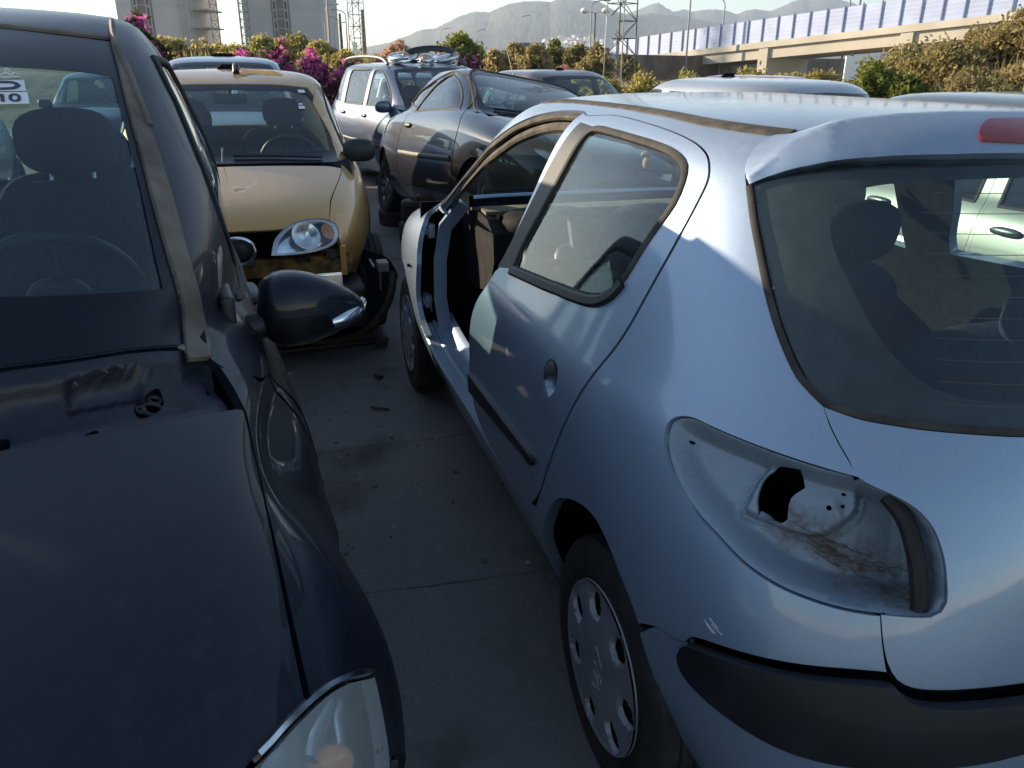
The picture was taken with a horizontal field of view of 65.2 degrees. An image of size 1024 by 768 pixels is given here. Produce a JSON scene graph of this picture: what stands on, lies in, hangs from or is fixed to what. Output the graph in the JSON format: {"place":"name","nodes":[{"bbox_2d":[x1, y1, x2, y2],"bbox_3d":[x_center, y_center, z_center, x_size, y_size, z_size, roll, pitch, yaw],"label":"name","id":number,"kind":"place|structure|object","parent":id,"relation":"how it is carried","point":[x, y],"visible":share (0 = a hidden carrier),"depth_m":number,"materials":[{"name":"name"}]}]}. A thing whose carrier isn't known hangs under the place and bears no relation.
{"place":"outdoors","nodes":[
{"label":"outdoors","id":0,"kind":"place"},
{"bbox_2d":[8,129,600,767],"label":"yard asphalt","id":1,"kind":"structure","parent":0,"point":[440,583],"depth_m":2.61,"materials":[{"name":"grey asphalt"}]},
{"bbox_2d":[0,118,25,177],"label":"hatchback","id":2,"kind":"object","parent":1,"relation":"on","point":[11,165],"visible":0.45,"depth_m":8.29,"materials":[{"name":"silver metal"}]},
{"bbox_2d":[38,72,122,130],"bbox_3d":[-6.833,-4.527,13.594,1.685,1.506,3.809,-5,22,-12],"label":"hatchback","id":3,"kind":"object","parent":1,"relation":"on","point":[90,95],"visible":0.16,"depth_m":13.03,"materials":[{"name":"blue metal"}]},
{"bbox_2d":[0,7,405,767],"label":"compact car","id":4,"kind":"object","parent":1,"relation":"on","point":[180,587],"visible":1,"depth_m":1.17,"materials":[{"name":"black metal"}]},
{"bbox_2d":[169,53,302,124],"bbox_3d":[-3.357,-3.075,9.558,1.873,1.626,4.424,-6,23,-16],"label":"people carrier","id":5,"kind":"object","parent":1,"relation":"on","point":[250,112],"visible":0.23,"depth_m":8.98,"materials":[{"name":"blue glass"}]},
{"bbox_2d":[273,61,302,118],"bbox_3d":[-2.561,-3.116,9.308,0.340,1.214,1.185,-6,23,-16],"label":"door","id":6,"kind":"structure","parent":5,"relation":"in","point":[289,95],"depth_m":9.12,"materials":[{"name":"metal"}]},
{"bbox_2d":[120,62,387,326],"bbox_3d":[-1.924,-1.474,5.686,1.685,1.516,4.113,-6,23,-16],"label":"hatchback","id":7,"kind":"object","parent":1,"relation":"on","point":[294,191],"visible":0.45,"depth_m":4.54,"materials":[{"name":"gold metal"}]},
{"bbox_2d":[226,90,297,99],"bbox_3d":[-4.616,-5.221,15.373,1.873,1.541,4.424,-8,23,-19],"label":"estate car","id":8,"kind":"object","parent":1,"relation":"on","point":[245,92],"visible":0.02,"depth_m":15.23,"materials":[{"name":"silver metal"}]},
{"bbox_2d":[279,335,388,353],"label":"ground trim","id":9,"kind":"structure","parent":1,"relation":"on","point":[381,340],"depth_m":4.58,"materials":[{"name":"black plastic"}]},
{"bbox_2d":[303,249,397,344],"bbox_3d":[-1.014,-0.501,4.584,0.861,0.518,0.353,5,22,12],"label":"bumper","id":10,"kind":"object","parent":1,"relation":"on","point":[382,274],"visible":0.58,"depth_m":4.51,"materials":[{"name":"black plastic"}]},
{"bbox_2d":[373,373,382,378],"bbox_3d":[-0.694,-0.043,4.152,0.050,0.015,0.030,25,28,37],"label":"plastic shard","id":11,"kind":"object","parent":1,"relation":"on","point":[378,375],"visible":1,"depth_m":4.14,"materials":[{"name":"black plastic"}]},
{"bbox_2d":[370,406,389,409],"bbox_3d":[-0.622,0.114,3.766,0.090,0.010,0.012,6,18,1],"label":"plastic shard","id":12,"kind":"object","parent":1,"relation":"on","point":[376,407],"visible":1,"depth_m":3.76,"materials":[{"name":"black plastic"}]},
{"bbox_2d":[378,208,401,227],"bbox_3d":[-1.066,-1.733,8.225,0.600,0.190,0.600,-19,26,-37],"label":"tyre","id":13,"kind":"object","parent":1,"relation":"on","point":[391,219],"visible":0.27,"depth_m":7.99,"materials":[{"name":"rubber"}]},
{"bbox_2d":[399,220,405,241],"bbox_3d":[-0.726,-1.392,7.290,0.600,0.190,0.600,-6,23,-16],"label":"tyre","id":14,"kind":"object","parent":1,"relation":"on","point":[401,225],"visible":0.06,"depth_m":7.17,"materials":[{"name":"rubber"}]},
{"bbox_2d":[401,198,419,220],"bbox_3d":[-0.705,-1.582,7.255,0.600,0.190,0.600,4,18,16],"label":"tyre","id":15,"kind":"object","parent":14,"relation":"on","point":[409,206],"visible":0.27,"depth_m":7.06,"materials":[{"name":"rubber"}]},
{"bbox_2d":[373,73,436,97],"bbox_3d":[-2.086,-5.782,16.864,1.685,1.506,3.809,-9,24,-23],"label":"hatchback","id":16,"kind":"object","parent":1,"relation":"on","point":[422,78],"visible":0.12,"depth_m":16.59,"materials":[{"name":"metal"}]},
{"bbox_2d":[332,55,516,171],"bbox_3d":[-1.265,-3.833,11.630,2.060,1.762,4.866,-10,24,-25],"label":"estate car","id":17,"kind":"object","parent":1,"relation":"on","point":[365,113],"visible":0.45,"depth_m":11.30,"materials":[{"name":"silver metal"}]},
{"bbox_2d":[386,51,410,63],"bbox_3d":[-1.578,-4.523,11.087,0.420,0.150,0.218,14,33,42],"label":"loose headlamp","id":18,"kind":"object","parent":17,"relation":"on","point":[399,58],"visible":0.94,"depth_m":10.99,"materials":[{"name":"silver metal"}]},
{"bbox_2d":[396,53,415,62],"bbox_3d":[-1.569,-4.731,11.608,0.420,0.150,0.218,-30,58,-27],"label":"loose headlamp","id":19,"kind":"object","parent":17,"relation":"on","point":[412,57],"visible":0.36,"depth_m":11.61,"materials":[{"name":"silver metal"}]},
{"bbox_2d":[418,51,435,65],"bbox_3d":[-1.196,-4.585,11.247,0.218,0.150,0.420,15,31,0],"label":"loose headlamp","id":20,"kind":"object","parent":17,"relation":"on","point":[426,59],"visible":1,"depth_m":11.13,"materials":[{"name":"silver metal"}]},
{"bbox_2d":[399,45,460,64],"bbox_3d":[-1.143,-4.702,11.475,1.030,0.285,0.328,-13,26,-31],"label":"loose bumper","id":21,"kind":"object","parent":17,"relation":"on","point":[428,48],"visible":0.72,"depth_m":11.29,"materials":[{"name":"black plastic"}]},
{"bbox_2d":[434,52,458,63],"bbox_3d":[-0.968,-4.705,11.551,0.420,0.150,0.218,-9,39,7],"label":"loose headlamp","id":22,"kind":"object","parent":17,"relation":"on","point":[449,58],"visible":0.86,"depth_m":11.49,"materials":[{"name":"silver metal"}]},
{"bbox_2d":[376,51,680,211],"bbox_3d":[0.056,-2.127,7.068,1.776,1.623,3.818,1,17,-25],"label":"coupe","id":23,"kind":"object","parent":1,"relation":"on","point":[433,150],"visible":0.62,"depth_m":6.18,"materials":[{"name":"grey metal"}]},
{"bbox_2d":[482,68,619,103],"bbox_3d":[0.768,-4.032,12.208,1.770,1.483,3.885,-10,24,-25],"label":"hatchback","id":24,"kind":"object","parent":1,"relation":"on","point":[561,77],"visible":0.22,"depth_m":12.02,"materials":[{"name":"paint"}]},
{"bbox_2d":[400,92,1023,767],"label":"hatchback","id":25,"kind":"object","parent":1,"relation":"on","point":[724,370],"visible":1,"depth_m":1.43,"materials":[{"name":"silver metal"}]},
{"bbox_2d":[641,151,651,168],"bbox_3d":[0.494,-0.848,2.933,0.046,0.117,0.036,-6,23,-16],"label":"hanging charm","id":26,"kind":"object","parent":25,"relation":"hanging from","point":[647,162],"visible":1,"depth_m":2.93,"materials":[{"name":"white plastic"}]},
{"bbox_2d":[797,524,907,591],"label":"dry twigs","id":27,"kind":"object","parent":25,"relation":"in","point":[827,548],"visible":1,"depth_m":1.31,"materials":[{"name":"brown wood"}]},
{"bbox_2d":[708,73,805,78],"bbox_3d":[3.848,-4.877,14.612,1.770,1.506,4.000,-15,26,-34],"label":"hatchback","id":28,"kind":"object","parent":1,"relation":"on","point":[770,76],"visible":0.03,"depth_m":13.45,"materials":[{"name":"red paint"}]},
{"bbox_2d":[648,73,870,97],"bbox_3d":[1.837,-2.062,7.313,1.685,1.453,3.809,-6,23,-16],"label":"hatchback","id":29,"kind":"object","parent":1,"relation":"on","point":[728,82],"visible":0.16,"depth_m":5.97,"materials":[{"name":"silver metal"}]},
{"bbox_2d":[865,91,1023,261],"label":"hatchback","id":30,"kind":"object","parent":1,"relation":"on","point":[1000,214],"visible":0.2,"depth_m":3.84,"materials":[{"name":"white metal"}]},
{"bbox_2d":[0,67,842,128],"bbox_3d":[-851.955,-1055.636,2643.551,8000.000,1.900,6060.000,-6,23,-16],"label":"terrain","id":31,"kind":"structure","parent":0,"point":[41,84],"depth_m":26.60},
{"bbox_2d":[99,8,167,102],"bbox_3d":[-6.739,-5.346,14.633,1.528,2.802,1.394,8,23,19],"label":"bougainvillea","id":32,"kind":"object","parent":31,"relation":"on","point":[136,20],"visible":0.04,"depth_m":14.26,"materials":[{"name":"purple plant"}]},
{"bbox_2d":[115,0,223,48],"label":"apartment tower","id":33,"kind":"structure","parent":31,"relation":"on","point":[189,20],"depth_m":150.57,"materials":[{"name":"concrete"}]},
{"bbox_2d":[151,38,189,95],"bbox_3d":[-6.160,-4.911,14.206,1.372,2.314,1.223,-6,23,-16],"label":"bougainvillea","id":34,"kind":"object","parent":31,"relation":"on","point":[161,49],"visible":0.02,"depth_m":13.90,"materials":[{"name":"purple plant"}]},
{"bbox_2d":[156,34,192,58],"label":"shrub","id":35,"kind":"object","parent":31,"relation":"on","point":[175,44],"visible":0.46,"depth_m":30.12,"materials":[{"name":"green plant"}]},
{"bbox_2d":[179,55,222,95],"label":"bougainvillea","id":36,"kind":"object","parent":31,"relation":"on","point":[218,92],"depth_m":14.64,"materials":[{"name":"plant"}]},
{"bbox_2d":[187,35,226,56],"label":"shrub","id":37,"kind":"object","parent":31,"relation":"on","point":[204,48],"visible":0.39,"depth_m":30.91,"materials":[{"name":"green plant"}]},
{"bbox_2d":[208,0,221,46],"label":"tower crane mast","id":38,"kind":"object","parent":31,"relation":"on","point":[217,18],"visible":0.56,"depth_m":145.81,"materials":[{"name":"metal"}]},
{"bbox_2d":[217,41,254,53],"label":"shrub","id":39,"kind":"object","parent":31,"relation":"on","point":[231,48],"visible":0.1,"depth_m":29.27,"materials":[{"name":"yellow plant"}]},
{"bbox_2d":[222,47,258,93],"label":"bougainvillea","id":40,"kind":"object","parent":31,"relation":"on","point":[243,53],"visible":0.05,"depth_m":19.47,"materials":[{"name":"pink plant"}]},
{"bbox_2d":[237,0,252,46],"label":"tower crane mast","id":41,"kind":"object","parent":31,"relation":"on","point":[240,21],"visible":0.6,"depth_m":143.93,"materials":[{"name":"metal"}]},
{"bbox_2d":[245,32,274,57],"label":"shrub","id":42,"kind":"object","parent":31,"relation":"on","point":[265,42],"visible":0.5,"depth_m":29.99,"materials":[{"name":"green plant"}]},
{"bbox_2d":[262,44,297,94],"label":"bougainvillea","id":43,"kind":"object","parent":31,"relation":"on","point":[282,61],"visible":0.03,"depth_m":19.48,"materials":[{"name":"purple plant"}]},
{"bbox_2d":[274,35,298,71],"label":"oleander","id":44,"kind":"object","parent":31,"relation":"on","point":[286,46],"visible":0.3,"depth_m":26.63,"materials":[{"name":"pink plant"}]},
{"bbox_2d":[241,0,339,50],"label":"apartment tower","id":45,"kind":"structure","parent":31,"relation":"on","point":[275,19],"depth_m":159.65,"materials":[{"name":"concrete"}]},
{"bbox_2d":[283,31,311,65],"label":"shrub","id":46,"kind":"object","parent":31,"relation":"on","point":[299,42],"visible":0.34,"depth_m":30.86,"materials":[{"name":"green plant"}]},
{"bbox_2d":[294,47,335,106],"bbox_3d":[-4.809,-7.086,19.736,1.320,2.282,1.698,-6,23,-16],"label":"bougainvillea","id":47,"kind":"object","parent":31,"relation":"on","point":[315,68],"visible":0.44,"depth_m":19.37,"materials":[{"name":"purple plant"}]},
{"bbox_2d":[298,38,338,67],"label":"shrub","id":48,"kind":"object","parent":31,"relation":"on","point":[321,48],"visible":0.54,"depth_m":28.26,"materials":[{"name":"green plant"}]},
{"bbox_2d":[326,0,330,48],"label":"street lamp","id":49,"kind":"object","parent":31,"relation":"on","point":[328,22],"visible":0.5,"depth_m":86.63,"materials":[{"name":"grey metal"}]},
{"bbox_2d":[326,3,338,42],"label":"street lamp","id":50,"kind":"object","parent":31,"relation":"on","point":[326,19],"visible":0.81,"depth_m":100.14,"materials":[{"name":"metal"}]},
{"bbox_2d":[329,9,347,47],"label":"street lamp","id":51,"kind":"object","parent":31,"relation":"on","point":[345,25],"visible":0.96,"depth_m":91.31,"materials":[{"name":"metal"}]},
{"bbox_2d":[338,13,343,49],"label":"wooden pole","id":52,"kind":"object","parent":31,"relation":"on","point":[340,32],"visible":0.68,"depth_m":54.91,"materials":[{"name":"wood"}]},
{"bbox_2d":[323,47,363,70],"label":"shrub","id":53,"kind":"object","parent":31,"relation":"on","point":[335,58],"visible":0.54,"depth_m":27.48,"materials":[{"name":"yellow plant"}]},
{"bbox_2d":[331,57,366,107],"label":"bougainvillea","id":54,"kind":"object","parent":31,"relation":"on","point":[357,80],"visible":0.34,"depth_m":19.33,"materials":[{"name":"purple plant"}]},
{"bbox_2d":[347,0,366,59],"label":"lattice pylon","id":55,"kind":"object","parent":31,"relation":"on","point":[352,14],"visible":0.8,"depth_m":43.82,"materials":[{"name":"metal"}]},
{"bbox_2d":[352,42,357,55],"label":"sign board","id":56,"kind":"object","parent":55,"relation":"attached to","point":[354,46],"visible":0.57,"depth_m":43.60,"materials":[{"name":"white metal"}]},
{"bbox_2d":[361,9,365,54],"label":"wooden pole","id":57,"kind":"object","parent":31,"relation":"on","point":[363,38],"visible":0.4,"depth_m":47.60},
{"bbox_2d":[373,57,403,86],"bbox_3d":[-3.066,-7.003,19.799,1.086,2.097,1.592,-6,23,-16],"label":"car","id":58,"kind":"object","parent":31,"relation":"on","point":[376,82],"visible":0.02,"depth_m":19.48,"materials":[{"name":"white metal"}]},
{"bbox_2d":[375,38,419,72],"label":"oleander","id":59,"kind":"object","parent":31,"relation":"on","point":[398,46],"visible":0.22,"depth_m":27.45,"materials":[{"name":"pink plant"}]},
{"bbox_2d":[408,41,486,98],"bbox_3d":[-1.357,-6.539,18.248,2.089,2.405,2.645,-6,23,-16],"label":"bougainvillea","id":60,"kind":"object","parent":31,"relation":"on","point":[469,59],"visible":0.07,"depth_m":17.91,"materials":[{"name":"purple plant"}]},
{"bbox_2d":[432,29,487,65],"bbox_3d":[-1.956,-12.694,31.465,2.254,2.324,2.574,-6,23,-16],"label":"tree","id":61,"kind":"object","parent":31,"relation":"on","point":[462,41],"visible":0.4,"depth_m":30.98,"materials":[{"name":"green plant"}]},
{"bbox_2d":[480,47,512,71],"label":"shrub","id":62,"kind":"object","parent":31,"relation":"on","point":[498,59],"visible":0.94,"depth_m":38.47,"materials":[{"name":"green plant"}]},
{"bbox_2d":[502,38,526,69],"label":"tree","id":63,"kind":"object","parent":31,"relation":"on","point":[514,50],"visible":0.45,"depth_m":42.06,"materials":[{"name":"green plant"}]},
{"bbox_2d":[520,15,529,42],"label":"street lamp","id":64,"kind":"object","parent":31,"relation":"on","point":[520,27],"visible":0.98,"depth_m":210.13,"materials":[{"name":"metal"}]},
{"bbox_2d":[516,43,544,46],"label":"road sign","id":65,"kind":"object","parent":31,"relation":"on","point":[526,44],"visible":0.09,"depth_m":174.78,"materials":[{"name":"blue metal"}]},
{"bbox_2d":[515,41,553,69],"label":"tree","id":66,"kind":"object","parent":31,"relation":"on","point":[536,56],"visible":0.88,"depth_m":40.23,"materials":[{"name":"green plant"}]},
{"bbox_2d":[542,38,565,79],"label":"tree","id":67,"kind":"object","parent":31,"relation":"on","point":[554,48],"visible":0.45,"depth_m":43.92,"materials":[{"name":"green plant"}]},
{"bbox_2d":[555,63,571,81],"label":"oleander","id":68,"kind":"object","parent":31,"relation":"on","point":[564,67],"visible":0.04,"depth_m":30.56,"materials":[{"name":"pink plant"}]},
{"bbox_2d":[555,41,587,69],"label":"tree","id":69,"kind":"object","parent":31,"relation":"on","point":[571,58],"visible":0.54,"depth_m":43.05,"materials":[{"name":"green plant"}]},
{"bbox_2d":[570,65,592,95],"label":"shrub","id":70,"kind":"object","parent":31,"relation":"on","point":[584,87],"visible":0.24,"depth_m":22.14,"materials":[{"name":"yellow plant"}]},
{"bbox_2d":[573,38,616,78],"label":"tree","id":71,"kind":"object","parent":31,"relation":"on","point":[592,60],"visible":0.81,"depth_m":41.24,"materials":[{"name":"green plant"}]},
{"bbox_2d":[581,8,609,43],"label":"street lamp","id":72,"kind":"object","parent":31,"relation":"on","point":[586,10],"visible":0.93,"depth_m":47.16,"materials":[{"name":"white metal"}]},
{"bbox_2d":[172,48,1023,98],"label":"dry grass","id":73,"kind":"structure","parent":31,"relation":"on","point":[367,60],"depth_m":27.61,"materials":[{"name":"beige plant"}]},
{"bbox_2d":[589,0,610,47],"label":"street lamp","id":74,"kind":"object","parent":31,"relation":"on","point":[591,21],"visible":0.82,"depth_m":63.83,"materials":[{"name":"metal"}]},
{"bbox_2d":[582,75,626,95],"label":"shrub","id":75,"kind":"object","parent":31,"relation":"on","point":[604,88],"visible":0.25,"depth_m":20.44,"materials":[{"name":"green plant"}]},
{"bbox_2d":[603,0,637,89],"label":"lattice pylon","id":76,"kind":"object","parent":31,"relation":"on","point":[624,2],"visible":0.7,"depth_m":36.68,"materials":[{"name":"metal"}]},
{"bbox_2d":[604,15,618,47],"bbox_3d":[4.473,-15.805,35.902,0.596,1.360,0.019,0,22,0],"label":"sign board","id":77,"kind":"object","parent":76,"relation":"attached to","point":[612,22],"visible":1,"depth_m":35.86,"materials":[{"name":"white metal"}]},
{"bbox_2d":[612,52,640,84],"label":"tree","id":78,"kind":"object","parent":31,"relation":"on","point":[630,66],"visible":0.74,"depth_m":55.27,"materials":[{"name":"green plant"}]},
{"bbox_2d":[622,63,660,93],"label":"shrub","id":79,"kind":"object","parent":31,"relation":"on","point":[642,83],"visible":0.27,"depth_m":22.30,"materials":[{"name":"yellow plant"}]},
{"bbox_2d":[667,67,699,80],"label":"shrub","id":80,"kind":"object","parent":31,"relation":"on","point":[687,74],"visible":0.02,"depth_m":24.33,"materials":[{"name":"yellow plant"}]},
{"bbox_2d":[685,0,690,70],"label":"street lamp","id":81,"kind":"object","parent":31,"relation":"on","point":[686,51],"visible":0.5,"depth_m":109.90,"materials":[{"name":"grey metal"}]},
{"bbox_2d":[717,0,725,74],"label":"street lamp","id":82,"kind":"object","parent":31,"relation":"on","point":[722,24],"visible":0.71,"depth_m":113.74,"materials":[{"name":"metal"}]},
{"bbox_2d":[621,55,844,80],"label":"brick wall","id":83,"kind":"structure","parent":31,"relation":"on","point":[665,67],"depth_m":112.09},
{"bbox_2d":[736,61,782,74],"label":"shrub","id":84,"kind":"object","parent":31,"relation":"on","point":[754,71],"visible":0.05,"depth_m":22.43,"materials":[{"name":"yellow plant"}]},
{"bbox_2d":[775,71,811,78],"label":"shrub","id":85,"kind":"object","parent":31,"relation":"on","point":[792,74],"visible":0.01,"depth_m":21.39,"materials":[{"name":"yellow plant"}]},
{"bbox_2d":[598,0,1023,75],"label":"viaduct","id":86,"kind":"object","parent":31,"relation":"on","point":[782,51],"visible":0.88,"depth_m":97.81,"materials":[{"name":"concrete"}]},
{"bbox_2d":[804,66,845,81],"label":"shrub","id":87,"kind":"object","parent":31,"relation":"on","point":[816,74],"visible":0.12,"depth_m":21.31,"materials":[{"name":"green plant"}]},
{"bbox_2d":[838,0,850,81],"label":"street lamp","id":88,"kind":"object","parent":31,"relation":"on","point":[841,63],"depth_m":101.91,"materials":[{"name":"grey metal"}]},
{"bbox_2d":[842,56,865,81],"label":"site door","id":89,"kind":"structure","parent":31,"relation":"on","point":[850,66],"depth_m":72.35,"materials":[{"name":"white metal"}]},
{"bbox_2d":[843,54,901,97],"bbox_3d":[7.226,-5.595,16.052,1.930,2.018,1.936,-6,23,-16],"label":"shrub","id":90,"kind":"object","parent":31,"relation":"on","point":[873,78],"visible":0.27,"depth_m":15.55,"materials":[{"name":"green plant"}]},
{"bbox_2d":[850,38,932,77],"bbox_3d":[10.152,-7.862,20.602,2.359,2.040,2.378,15,26,33],"label":"shrub","id":91,"kind":"object","parent":31,"relation":"on","point":[896,53],"visible":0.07,"depth_m":20.16,"materials":[{"name":"green plant"}]},
{"bbox_2d":[884,69,931,98],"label":"shrub","id":92,"kind":"object","parent":31,"relation":"on","point":[904,84],"visible":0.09,"depth_m":14.45,"materials":[{"name":"green plant"}]},
{"bbox_2d":[887,31,1000,89],"bbox_3d":[10.127,-7.257,18.717,2.450,1.902,2.610,15,26,33],"label":"shrub","id":93,"kind":"object","parent":31,"relation":"on","point":[933,65],"visible":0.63,"depth_m":18.13,"materials":[{"name":"green plant"}]},
{"bbox_2d":[929,63,1023,91],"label":"shrub","id":94,"kind":"object","parent":31,"relation":"on","point":[966,81],"visible":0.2,"depth_m":14.72,"materials":[{"name":"green plant"}]},
{"bbox_2d":[935,20,1020,71],"bbox_3d":[11.639,-7.913,19.498,2.307,1.750,2.801,18,28,38],"label":"shrub","id":95,"kind":"object","parent":31,"relation":"on","point":[970,32],"visible":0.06,"depth_m":19.17,"materials":[{"name":"green plant"}]},
{"bbox_2d":[966,4,1023,65],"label":"shrub","id":96,"kind":"object","parent":31,"relation":"on","point":[1008,36],"visible":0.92,"depth_m":18.11,"materials":[{"name":"green plant"}]},
{"bbox_2d":[985,59,1023,90],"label":"shrub","id":97,"kind":"object","parent":31,"relation":"on","point":[1015,72],"visible":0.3,"depth_m":14.68,"materials":[{"name":"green plant"}]},
{"bbox_2d":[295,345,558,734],"bbox_3d":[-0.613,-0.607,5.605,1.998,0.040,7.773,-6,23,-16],"label":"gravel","id":98,"kind":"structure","parent":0,"point":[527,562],"depth_m":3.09,"materials":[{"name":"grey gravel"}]},
{"bbox_2d":[0,0,1015,48],"label":"sky","id":99,"kind":"structure","parent":0,"point":[386,21],"materials":[{"name":"white"}]},
{"bbox_2d":[351,0,892,61],"bbox_3d":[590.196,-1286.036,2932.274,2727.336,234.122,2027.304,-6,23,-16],"label":"hills","id":100,"kind":"structure","parent":0,"point":[547,20],"depth_m":2620.20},
{"bbox_2d":[628,0,990,32],"bbox_3d":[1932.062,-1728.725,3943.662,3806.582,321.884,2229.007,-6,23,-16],"label":"hills","id":101,"kind":"structure","parent":0,"point":[791,8],"depth_m":3815.73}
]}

